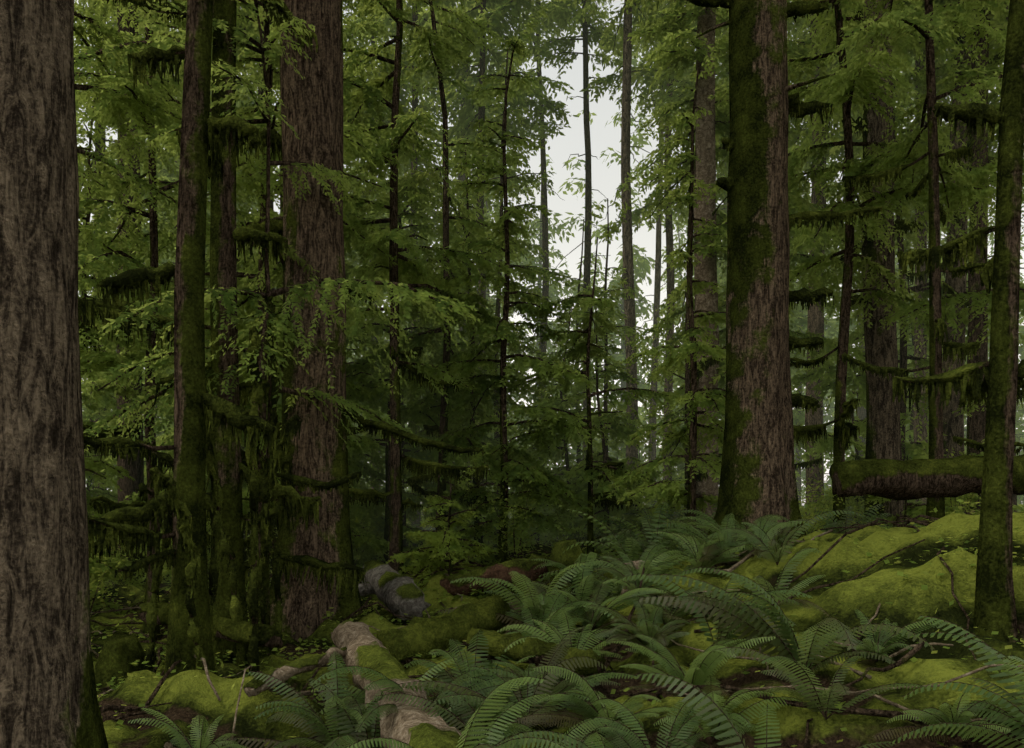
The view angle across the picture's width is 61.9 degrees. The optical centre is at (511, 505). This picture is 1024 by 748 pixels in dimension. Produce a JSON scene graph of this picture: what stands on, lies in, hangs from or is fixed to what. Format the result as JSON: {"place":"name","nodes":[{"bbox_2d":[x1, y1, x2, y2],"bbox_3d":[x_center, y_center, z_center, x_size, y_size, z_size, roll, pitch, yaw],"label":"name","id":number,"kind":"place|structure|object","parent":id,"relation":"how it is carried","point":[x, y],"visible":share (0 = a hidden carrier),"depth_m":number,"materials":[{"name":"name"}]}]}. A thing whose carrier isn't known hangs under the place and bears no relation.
{"place":"outdoors","nodes":[
{"label":"outdoors","id":0,"kind":"place"},
{"bbox_2d":[88,115,276,553],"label":"mossy tree limbs","id":1,"kind":"object","parent":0,"point":[222,412],"visible":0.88,"depth_m":7.90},
{"bbox_2d":[154,226,311,523],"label":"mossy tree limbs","id":2,"kind":"object","parent":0,"point":[274,244],"visible":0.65,"depth_m":9.50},
{"bbox_2d":[236,129,484,457],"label":"mossy tree limbs","id":3,"kind":"object","parent":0,"point":[387,429],"visible":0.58,"depth_m":10.73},
{"bbox_2d":[74,0,1023,504],"label":"sky","id":4,"kind":"structure","parent":0,"point":[606,180],"materials":[{"name":"white"}]},
{"bbox_2d":[90,509,1023,747],"bbox_3d":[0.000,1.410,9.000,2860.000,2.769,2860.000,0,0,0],"label":"ground","id":5,"kind":"structure","parent":0,"point":[188,695],"depth_m":7.21,"materials":[{"name":"green plant"}]},
{"bbox_2d":[0,0,108,747],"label":"tree","id":6,"kind":"object","parent":5,"relation":"on","point":[48,695],"visible":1,"depth_m":5.24,"materials":[{"name":"brown plant"}]},
{"bbox_2d":[81,289,117,560],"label":"young hemlock","id":7,"kind":"object","parent":5,"relation":"on","point":[104,403],"visible":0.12,"depth_m":21.11,"materials":[{"name":"green plant"}]},
{"bbox_2d":[81,232,117,514],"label":"young hemlock","id":8,"kind":"object","parent":5,"relation":"on","point":[101,413],"visible":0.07,"depth_m":24.99,"materials":[{"name":"green plant"}]},
{"bbox_2d":[78,163,145,416],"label":"hemlock","id":9,"kind":"object","parent":5,"relation":"on","point":[107,248],"visible":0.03,"depth_m":14.16,"materials":[{"name":"green plant"}]},
{"bbox_2d":[94,634,145,694],"bbox_3d":[-4.132,1.870,8.974,0.564,0.973,0.591,0,0,-37],"label":"mossy boulder","id":10,"kind":"object","parent":5,"relation":"on","point":[120,652],"visible":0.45,"depth_m":8.84,"materials":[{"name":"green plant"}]},
{"bbox_2d":[76,68,172,614],"bbox_3d":[-8.514,-2.812,15.726,3.916,11.092,3.854,0,0,0],"label":"young hemlock","id":11,"kind":"object","parent":5,"relation":"on","point":[113,469],"visible":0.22,"depth_m":15.90,"materials":[{"name":"green plant"}]},
{"bbox_2d":[74,0,182,514],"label":"tree","id":12,"kind":"object","parent":5,"relation":"on","point":[110,142],"visible":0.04,"depth_m":27.98,"materials":[{"name":"green plant"}]},
{"bbox_2d":[83,0,215,677],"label":"mossy tree","id":13,"kind":"object","parent":5,"relation":"on","point":[188,447],"visible":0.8,"depth_m":7.90,"materials":[{"name":"green plant"}]},
{"bbox_2d":[76,0,245,587],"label":"tree","id":14,"kind":"object","parent":5,"relation":"on","point":[135,470],"visible":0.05,"depth_m":19.79,"materials":[{"name":"green plant"}]},
{"bbox_2d":[74,0,263,562],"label":"hemlock","id":15,"kind":"object","parent":5,"relation":"on","point":[99,53],"visible":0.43,"depth_m":11.10,"materials":[{"name":"green plant"}]},
{"bbox_2d":[74,0,282,639],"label":"hemlock","id":16,"kind":"object","parent":5,"relation":"on","point":[128,262],"visible":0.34,"depth_m":12.10,"materials":[{"name":"green plant"}]},
{"bbox_2d":[75,0,281,564],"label":"hemlock","id":17,"kind":"object","parent":5,"relation":"on","point":[130,357],"visible":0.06,"depth_m":16.35,"materials":[{"name":"green plant"}]},
{"bbox_2d":[110,87,258,420],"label":"tree","id":18,"kind":"object","parent":5,"relation":"on","point":[165,172],"visible":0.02,"depth_m":42.84,"materials":[{"name":"green plant"}]},
{"bbox_2d":[125,283,249,597],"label":"young hemlock","id":19,"kind":"object","parent":5,"relation":"on","point":[169,440],"visible":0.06,"depth_m":18.09,"materials":[{"name":"green plant"}]},
{"bbox_2d":[78,0,321,665],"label":"mossy tree","id":20,"kind":"object","parent":5,"relation":"on","point":[223,251],"visible":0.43,"depth_m":9.50,"materials":[{"name":"green plant"}]},
{"bbox_2d":[98,295,301,675],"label":"mossy tree trunks","id":21,"kind":"object","parent":5,"relation":"on","point":[160,480],"visible":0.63,"depth_m":8.70,"materials":[{"name":"green plant"}]},
{"bbox_2d":[141,7,276,331],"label":"tree","id":22,"kind":"object","parent":5,"relation":"on","point":[238,106],"visible":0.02,"depth_m":49.34,"materials":[{"name":"green plant"}]},
{"bbox_2d":[138,602,282,647],"bbox_3d":[-3.319,1.281,9.300,2.359,0.345,0.337,0,0,37],"label":"mossy log","id":23,"kind":"object","parent":5,"relation":"on","point":[228,629],"visible":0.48,"depth_m":8.85,"materials":[{"name":"green plant"}]},
{"bbox_2d":[95,0,402,622],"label":"hemlock","id":24,"kind":"object","parent":5,"relation":"on","point":[350,143],"visible":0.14,"depth_m":13.58,"materials":[{"name":"green plant"}]},
{"bbox_2d":[170,0,350,569],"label":"tree","id":25,"kind":"object","parent":5,"relation":"on","point":[251,26],"visible":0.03,"depth_m":21.84,"materials":[{"name":"green plant"}]},
{"bbox_2d":[81,0,479,656],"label":"hemlock","id":26,"kind":"object","parent":5,"relation":"on","point":[349,574],"visible":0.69,"depth_m":9.61,"materials":[{"name":"green plant"}]},
{"bbox_2d":[206,78,379,591],"bbox_3d":[-3.970,-3.121,15.753,2.866,10.945,2.745,0,0,-42],"label":"young hemlock","id":27,"kind":"object","parent":5,"relation":"on","point":[362,442],"visible":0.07,"depth_m":15.62,"materials":[{"name":"green plant"}]},
{"bbox_2d":[243,646,346,696],"bbox_3d":[-1.846,1.431,7.502,0.170,0.214,1.504,0,0,19],"label":"fallen log","id":28,"kind":"object","parent":5,"relation":"on","point":[255,686],"visible":0.91,"depth_m":7.27,"materials":[{"name":"beige wood"}]},
{"bbox_2d":[270,0,364,641],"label":"tree","id":29,"kind":"object","parent":5,"relation":"on","point":[312,112],"visible":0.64,"depth_m":10.55,"materials":[{"name":"brown plant"}]},
{"bbox_2d":[242,304,424,582],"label":"young hemlock","id":30,"kind":"object","parent":5,"relation":"on","point":[362,377],"visible":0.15,"depth_m":17.16,"materials":[{"name":"green plant"}]},
{"bbox_2d":[241,0,438,530],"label":"hemlock","id":31,"kind":"object","parent":5,"relation":"on","point":[367,470],"visible":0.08,"depth_m":19.08,"materials":[{"name":"green plant"}]},
{"bbox_2d":[237,0,535,574],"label":"hemlock","id":32,"kind":"object","parent":5,"relation":"on","point":[371,92],"visible":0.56,"depth_m":15.03,"materials":[{"name":"green plant"}]},
{"bbox_2d":[361,560,430,619],"bbox_3d":[-1.685,1.152,11.987,0.527,0.660,2.638,0,0,-20],"label":"log","id":33,"kind":"object","parent":5,"relation":"on","point":[396,592],"visible":0.94,"depth_m":11.04,"materials":[{"name":"grey wood"}]},
{"bbox_2d":[343,3,449,488],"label":"tree","id":34,"kind":"object","parent":5,"relation":"on","point":[358,21],"visible":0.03,"depth_m":37.75,"materials":[{"name":"green plant"}]},
{"bbox_2d":[331,619,468,747],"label":"fallen log","id":35,"kind":"object","parent":5,"relation":"on","point":[414,726],"visible":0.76,"depth_m":6.40,"materials":[{"name":"brown wood"}]},
{"bbox_2d":[346,101,458,565],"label":"young hemlock","id":36,"kind":"object","parent":5,"relation":"on","point":[412,200],"visible":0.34,"depth_m":18.70,"materials":[{"name":"green plant"}]},
{"bbox_2d":[350,223,461,548],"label":"young hemlock","id":37,"kind":"object","parent":5,"relation":"on","point":[416,495],"visible":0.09,"depth_m":21.43,"materials":[{"name":"green plant"}]},
{"bbox_2d":[343,0,479,529],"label":"tree","id":38,"kind":"object","parent":5,"relation":"on","point":[388,21],"visible":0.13,"depth_m":34.86,"materials":[{"name":"green plant"}]},
{"bbox_2d":[346,0,526,558],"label":"hemlock","id":39,"kind":"object","parent":5,"relation":"on","point":[477,230],"visible":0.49,"depth_m":17.43,"materials":[{"name":"green plant"}]},
{"bbox_2d":[367,147,513,547],"bbox_3d":[-1.742,-3.700,22.619,3.820,11.742,3.349,0,0,-34],"label":"young hemlock","id":40,"kind":"object","parent":5,"relation":"on","point":[494,442],"visible":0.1,"depth_m":22.32,"materials":[{"name":"green plant"}]},
{"bbox_2d":[376,593,511,667],"bbox_3d":[-0.691,1.377,9.087,1.655,0.792,0.518,0,0,-39],"label":"mossy log","id":41,"kind":"object","parent":5,"relation":"on","point":[420,635],"visible":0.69,"depth_m":8.86,"materials":[{"name":"green plant"}]},
{"bbox_2d":[385,443,502,593],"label":"sapling","id":42,"kind":"object","parent":5,"relation":"on","point":[432,554],"visible":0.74,"depth_m":13.90,"materials":[{"name":"green plant"}]},
{"bbox_2d":[404,175,495,545],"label":"young hemlock","id":43,"kind":"object","parent":5,"relation":"on","point":[456,528],"visible":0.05,"depth_m":23.55,"materials":[{"name":"green plant"}]},
{"bbox_2d":[391,0,546,482],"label":"tree","id":44,"kind":"object","parent":5,"relation":"on","point":[462,177],"visible":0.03,"depth_m":47.46,"materials":[{"name":"green plant"}]},
{"bbox_2d":[401,113,565,558],"bbox_3d":[-0.595,-3.536,19.030,3.638,10.146,3.215,0,0,0],"label":"young hemlock","id":45,"kind":"object","parent":5,"relation":"on","point":[415,406],"visible":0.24,"depth_m":18.56,"materials":[{"name":"green plant"}]},
{"bbox_2d":[449,18,530,515],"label":"tree","id":46,"kind":"object","parent":5,"relation":"on","point":[519,236],"visible":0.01,"depth_m":88.53,"materials":[{"name":"green plant"}]},
{"bbox_2d":[409,0,578,525],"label":"tree","id":47,"kind":"object","parent":5,"relation":"on","point":[496,15],"visible":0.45,"depth_m":32.62,"materials":[{"name":"green plant"}]},
{"bbox_2d":[440,554,547,595],"bbox_3d":[-0.294,1.118,13.304,1.744,0.762,0.466,0,0,19],"label":"fallen log","id":48,"kind":"object","parent":5,"relation":"on","point":[522,566],"visible":0.77,"depth_m":13.14,"materials":[{"name":"brown wood"}]},
{"bbox_2d":[431,20,586,544],"bbox_3d":[-0.349,-5.949,24.193,4.956,15.177,4.102,0,0,0],"label":"hemlock","id":49,"kind":"object","parent":5,"relation":"on","point":[547,274],"visible":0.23,"depth_m":24.09,"materials":[{"name":"green plant"}]},
{"bbox_2d":[425,1,612,564],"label":"young hemlock","id":50,"kind":"object","parent":5,"relation":"on","point":[505,227],"visible":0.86,"depth_m":15.97,"materials":[{"name":"green plant"}]},
{"bbox_2d":[466,627,604,675],"bbox_3d":[0.175,1.302,7.618,1.423,0.310,0.294,0,0,35],"label":"mossy log","id":51,"kind":"object","parent":5,"relation":"on","point":[535,648],"visible":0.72,"depth_m":7.52,"materials":[{"name":"green plant"}]},
{"bbox_2d":[501,1,581,465],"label":"thin tree","id":52,"kind":"object","parent":5,"relation":"on","point":[545,264],"visible":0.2,"depth_m":39.99,"materials":[{"name":"green plant"}]},
{"bbox_2d":[503,154,592,469],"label":"tree","id":53,"kind":"object","parent":5,"relation":"on","point":[552,290],"visible":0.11,"depth_m":92.71,"materials":[{"name":"green plant"}]},
{"bbox_2d":[89,444,1023,747],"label":"understory shrubs","id":54,"kind":"object","parent":5,"relation":"on","point":[99,572],"visible":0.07,"depth_m":13.71,"materials":[{"name":"green plant"}]},
{"bbox_2d":[90,510,1023,747],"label":"forest floor twigs","id":55,"kind":"object","parent":5,"relation":"on","point":[729,688],"visible":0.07,"depth_m":7.31,"materials":[{"name":"brown plant"}]},
{"bbox_2d":[510,282,614,547],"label":"young hemlock","id":56,"kind":"object","parent":5,"relation":"on","point":[560,405],"visible":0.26,"depth_m":23.11,"materials":[{"name":"green plant"}]},
{"bbox_2d":[547,539,583,594],"bbox_3d":[0.795,1.045,12.500,0.581,1.089,0.602,0,0,0],"label":"mossy stump","id":57,"kind":"object","parent":5,"relation":"on","point":[569,556],"visible":0.32,"depth_m":12.32,"materials":[{"name":"green plant"}]},
{"bbox_2d":[516,0,621,538],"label":"thin tree","id":58,"kind":"object","parent":5,"relation":"on","point":[564,13],"visible":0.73,"depth_m":35.89,"materials":[{"name":"green plant"}]},
{"bbox_2d":[530,199,619,541],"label":"young hemlock","id":59,"kind":"object","parent":5,"relation":"on","point":[579,456],"visible":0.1,"depth_m":26.66,"materials":[{"name":"green plant"}]},
{"bbox_2d":[128,498,1023,747],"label":"ferns","id":60,"kind":"object","parent":5,"relation":"on","point":[472,694],"visible":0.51,"depth_m":6.51,"materials":[{"name":"green plant"}]},
{"bbox_2d":[481,199,685,554],"bbox_3d":[1.299,-2.079,16.045,3.868,7.182,2.899,0,0,0],"label":"hemlock","id":61,"kind":"object","parent":5,"relation":"on","point":[607,471],"visible":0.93,"depth_m":15.93,"materials":[{"name":"green plant"}]},
{"bbox_2d":[550,73,620,467],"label":"tree","id":62,"kind":"object","parent":5,"relation":"on","point":[579,184],"visible":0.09,"depth_m":93.87,"materials":[{"name":"green plant"}]},
{"bbox_2d":[533,276,652,538],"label":"young hemlock","id":63,"kind":"object","parent":5,"relation":"on","point":[619,429],"visible":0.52,"depth_m":19.61,"materials":[{"name":"green plant"}]},
{"bbox_2d":[555,172,651,537],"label":"young hemlock","id":64,"kind":"object","parent":5,"relation":"on","point":[605,406],"visible":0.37,"depth_m":23.90,"materials":[{"name":"green plant"}]},
{"bbox_2d":[554,0,684,501],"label":"thin tree","id":65,"kind":"object","parent":5,"relation":"on","point":[625,27],"visible":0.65,"depth_m":29.87,"materials":[{"name":"green plant"}]},
{"bbox_2d":[560,35,682,483],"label":"tree","id":66,"kind":"object","parent":5,"relation":"on","point":[641,263],"visible":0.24,"depth_m":90.35,"materials":[{"name":"green plant"}]},
{"bbox_2d":[595,424,682,530],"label":"sapling","id":67,"kind":"object","parent":5,"relation":"on","point":[655,474],"visible":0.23,"depth_m":19.80,"materials":[{"name":"green plant"}]},
{"bbox_2d":[616,0,682,506],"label":"tree","id":68,"kind":"object","parent":5,"relation":"on","point":[656,295],"visible":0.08,"depth_m":43.82,"materials":[{"name":"brown plant"}]},
{"bbox_2d":[579,0,727,519],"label":"tree","id":69,"kind":"object","parent":5,"relation":"on","point":[638,73],"visible":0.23,"depth_m":33.82,"materials":[{"name":"green plant"}]},
{"bbox_2d":[638,336,678,481],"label":"tree","id":70,"kind":"object","parent":5,"relation":"on","point":[641,410],"visible":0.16,"depth_m":76.96,"materials":[{"name":"green plant"}]},
{"bbox_2d":[642,196,693,478],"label":"tree","id":71,"kind":"object","parent":5,"relation":"on","point":[682,236],"visible":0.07,"depth_m":112.60,"materials":[{"name":"green plant"}]},
{"bbox_2d":[609,26,728,551],"bbox_3d":[3.137,-3.286,14.699,2.650,9.924,2.984,0,0,34],"label":"young hemlock","id":72,"kind":"object","parent":5,"relation":"on","point":[715,398],"visible":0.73,"depth_m":14.51,"materials":[{"name":"green plant"}]},
{"bbox_2d":[660,371,684,506],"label":"young hemlock","id":73,"kind":"object","parent":5,"relation":"on","point":[681,467],"visible":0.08,"depth_m":35.76,"materials":[{"name":"green plant"}]},
{"bbox_2d":[656,27,728,416],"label":"tree","id":74,"kind":"object","parent":5,"relation":"on","point":[719,280],"visible":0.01,"depth_m":62.87,"materials":[{"name":"green plant"}]},
{"bbox_2d":[661,29,727,405],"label":"tree","id":75,"kind":"object","parent":5,"relation":"on","point":[676,270],"visible":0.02,"depth_m":48.49,"materials":[{"name":"green plant"}]},
{"bbox_2d":[668,7,726,534],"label":"snag tree","id":76,"kind":"object","parent":5,"relation":"on","point":[705,269],"visible":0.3,"depth_m":18.79,"materials":[{"name":"brown plant"}]},
{"bbox_2d":[622,0,800,516],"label":"hemlock","id":77,"kind":"object","parent":5,"relation":"on","point":[674,33],"visible":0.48,"depth_m":19.11,"materials":[{"name":"green plant"}]},
{"bbox_2d":[618,0,860,265],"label":"tree","id":78,"kind":"object","parent":5,"relation":"on","point":[680,96],"visible":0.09,"depth_m":30.25,"materials":[{"name":"green plant"}]},
{"bbox_2d":[696,0,834,561],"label":"tree","id":79,"kind":"object","parent":5,"relation":"on","point":[757,477],"visible":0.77,"depth_m":11.64,"materials":[{"name":"brown plant"}]},
{"bbox_2d":[628,6,909,477],"bbox_3d":[5.846,-7.810,19.695,5.993,18.710,6.038,0,0,0],"label":"hemlock","id":80,"kind":"object","parent":5,"relation":"on","point":[830,344],"visible":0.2,"depth_m":19.79,"materials":[{"name":"green plant"}]},
{"bbox_2d":[717,165,835,393],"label":"tree","id":81,"kind":"object","parent":5,"relation":"on","point":[801,321],"visible":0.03,"depth_m":45.05,"materials":[{"name":"green plant"}]},
{"bbox_2d":[718,0,862,516],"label":"tree","id":82,"kind":"object","parent":5,"relation":"on","point":[815,322],"visible":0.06,"depth_m":27.78,"materials":[{"name":"brown plant"}]},
{"bbox_2d":[684,0,882,414],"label":"mossy branches","id":83,"kind":"object","parent":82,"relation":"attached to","point":[797,108],"visible":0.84,"depth_m":11.85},
{"bbox_2d":[789,253,807,454],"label":"tree","id":84,"kind":"object","parent":5,"relation":"on","point":[799,418],"visible":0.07,"depth_m":49.82,"materials":[{"name":"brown plant"}]},
{"bbox_2d":[789,140,850,503],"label":"tree","id":85,"kind":"object","parent":5,"relation":"on","point":[828,329],"visible":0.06,"depth_m":65.46,"materials":[{"name":"brown plant"}]},
{"bbox_2d":[791,119,853,500],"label":"tree","id":86,"kind":"object","parent":5,"relation":"on","point":[829,417],"visible":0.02,"depth_m":106.39,"materials":[{"name":"grey plant"}]},
{"bbox_2d":[706,0,1009,523],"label":"hemlock","id":87,"kind":"object","parent":5,"relation":"on","point":[844,96],"visible":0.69,"depth_m":14.89,"materials":[{"name":"green plant"}]},
{"bbox_2d":[800,306,925,523],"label":"young hemlock","id":88,"kind":"object","parent":5,"relation":"on","point":[853,418],"visible":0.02,"depth_m":23.90,"materials":[{"name":"green plant"}]},
{"bbox_2d":[804,96,928,468],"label":"tree","id":89,"kind":"object","parent":5,"relation":"on","point":[851,330],"depth_m":89.88,"materials":[{"name":"green plant"}]},
{"bbox_2d":[826,0,927,523],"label":"lichen tree","id":90,"kind":"object","parent":5,"relation":"on","point":[883,433],"visible":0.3,"depth_m":16.80,"materials":[{"name":"brown plant"}]},
{"bbox_2d":[793,0,1002,524],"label":"tree","id":91,"kind":"object","parent":5,"relation":"on","point":[832,150],"visible":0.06,"depth_m":25.90,"materials":[{"name":"brown plant"}]},
{"bbox_2d":[789,0,1023,504],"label":"hemlock","id":92,"kind":"object","parent":5,"relation":"on","point":[910,448],"visible":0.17,"depth_m":20.85,"materials":[{"name":"green plant"}]},
{"bbox_2d":[862,422,961,528],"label":"sapling","id":93,"kind":"object","parent":5,"relation":"on","point":[909,508],"visible":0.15,"depth_m":15.95,"materials":[{"name":"green plant"}]},
{"bbox_2d":[896,265,928,513],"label":"young hemlock","id":94,"kind":"object","parent":5,"relation":"on","point":[910,433],"visible":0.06,"depth_m":30.18,"materials":[{"name":"green plant"}]},
{"bbox_2d":[820,0,1009,525],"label":"hemlock","id":95,"kind":"object","parent":5,"relation":"on","point":[924,25],"visible":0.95,"depth_m":11.97,"materials":[{"name":"green plant"}]},
{"bbox_2d":[847,0,1023,513],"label":"tree","id":96,"kind":"object","parent":5,"relation":"on","point":[953,425],"visible":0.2,"depth_m":19.87,"materials":[{"name":"brown plant"}]},
{"bbox_2d":[879,12,1023,454],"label":"hemlock","id":97,"kind":"object","parent":5,"relation":"on","point":[988,168],"visible":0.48,"depth_m":13.89,"materials":[{"name":"green plant"}]},
{"bbox_2d":[892,0,1023,641],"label":"leaning tree","id":98,"kind":"object","parent":5,"relation":"on","point":[995,608],"visible":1,"depth_m":6.57,"materials":[{"name":"green plant"}]},
{"bbox_2d":[892,0,1023,513],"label":"tree","id":99,"kind":"object","parent":5,"relation":"on","point":[976,421],"visible":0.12,"depth_m":18.84,"materials":[{"name":"brown plant"}]},
{"bbox_2d":[917,2,1023,511],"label":"tree","id":100,"kind":"object","parent":5,"relation":"on","point":[938,85],"visible":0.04,"depth_m":23.83,"materials":[{"name":"brown plant"}]},
{"bbox_2d":[964,210,1023,509],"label":"tree","id":101,"kind":"object","parent":5,"relation":"on","point":[1020,350],"visible":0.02,"depth_m":103.33,"materials":[{"name":"grey plant"}]},
{"bbox_2d":[1015,315,1023,509],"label":"tree","id":102,"kind":"object","parent":5,"relation":"on","point":[1021,320],"visible":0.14,"depth_m":76.07,"materials":[{"name":"grey plant"}]},
{"bbox_3d":[8.440,0.261,11.768,1.231,2.076,1.160,0,0,0],"label":"log support stump","id":103,"kind":"object","parent":5,"relation":"on","visible":0},
{"bbox_2d":[829,454,1023,500],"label":"fallen log","id":104,"kind":"object","parent":103,"relation":"on","point":[898,480],"visible":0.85,"depth_m":10.96,"materials":[{"name":"green plant"}]},
{"bbox_2d":[841,116,923,309],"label":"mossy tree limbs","id":105,"kind":"object","parent":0,"point":[903,225],"visible":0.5,"depth_m":16.90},
{"bbox_2d":[930,102,1023,394],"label":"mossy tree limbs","id":106,"kind":"object","parent":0,"point":[976,116],"visible":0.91,"depth_m":6.60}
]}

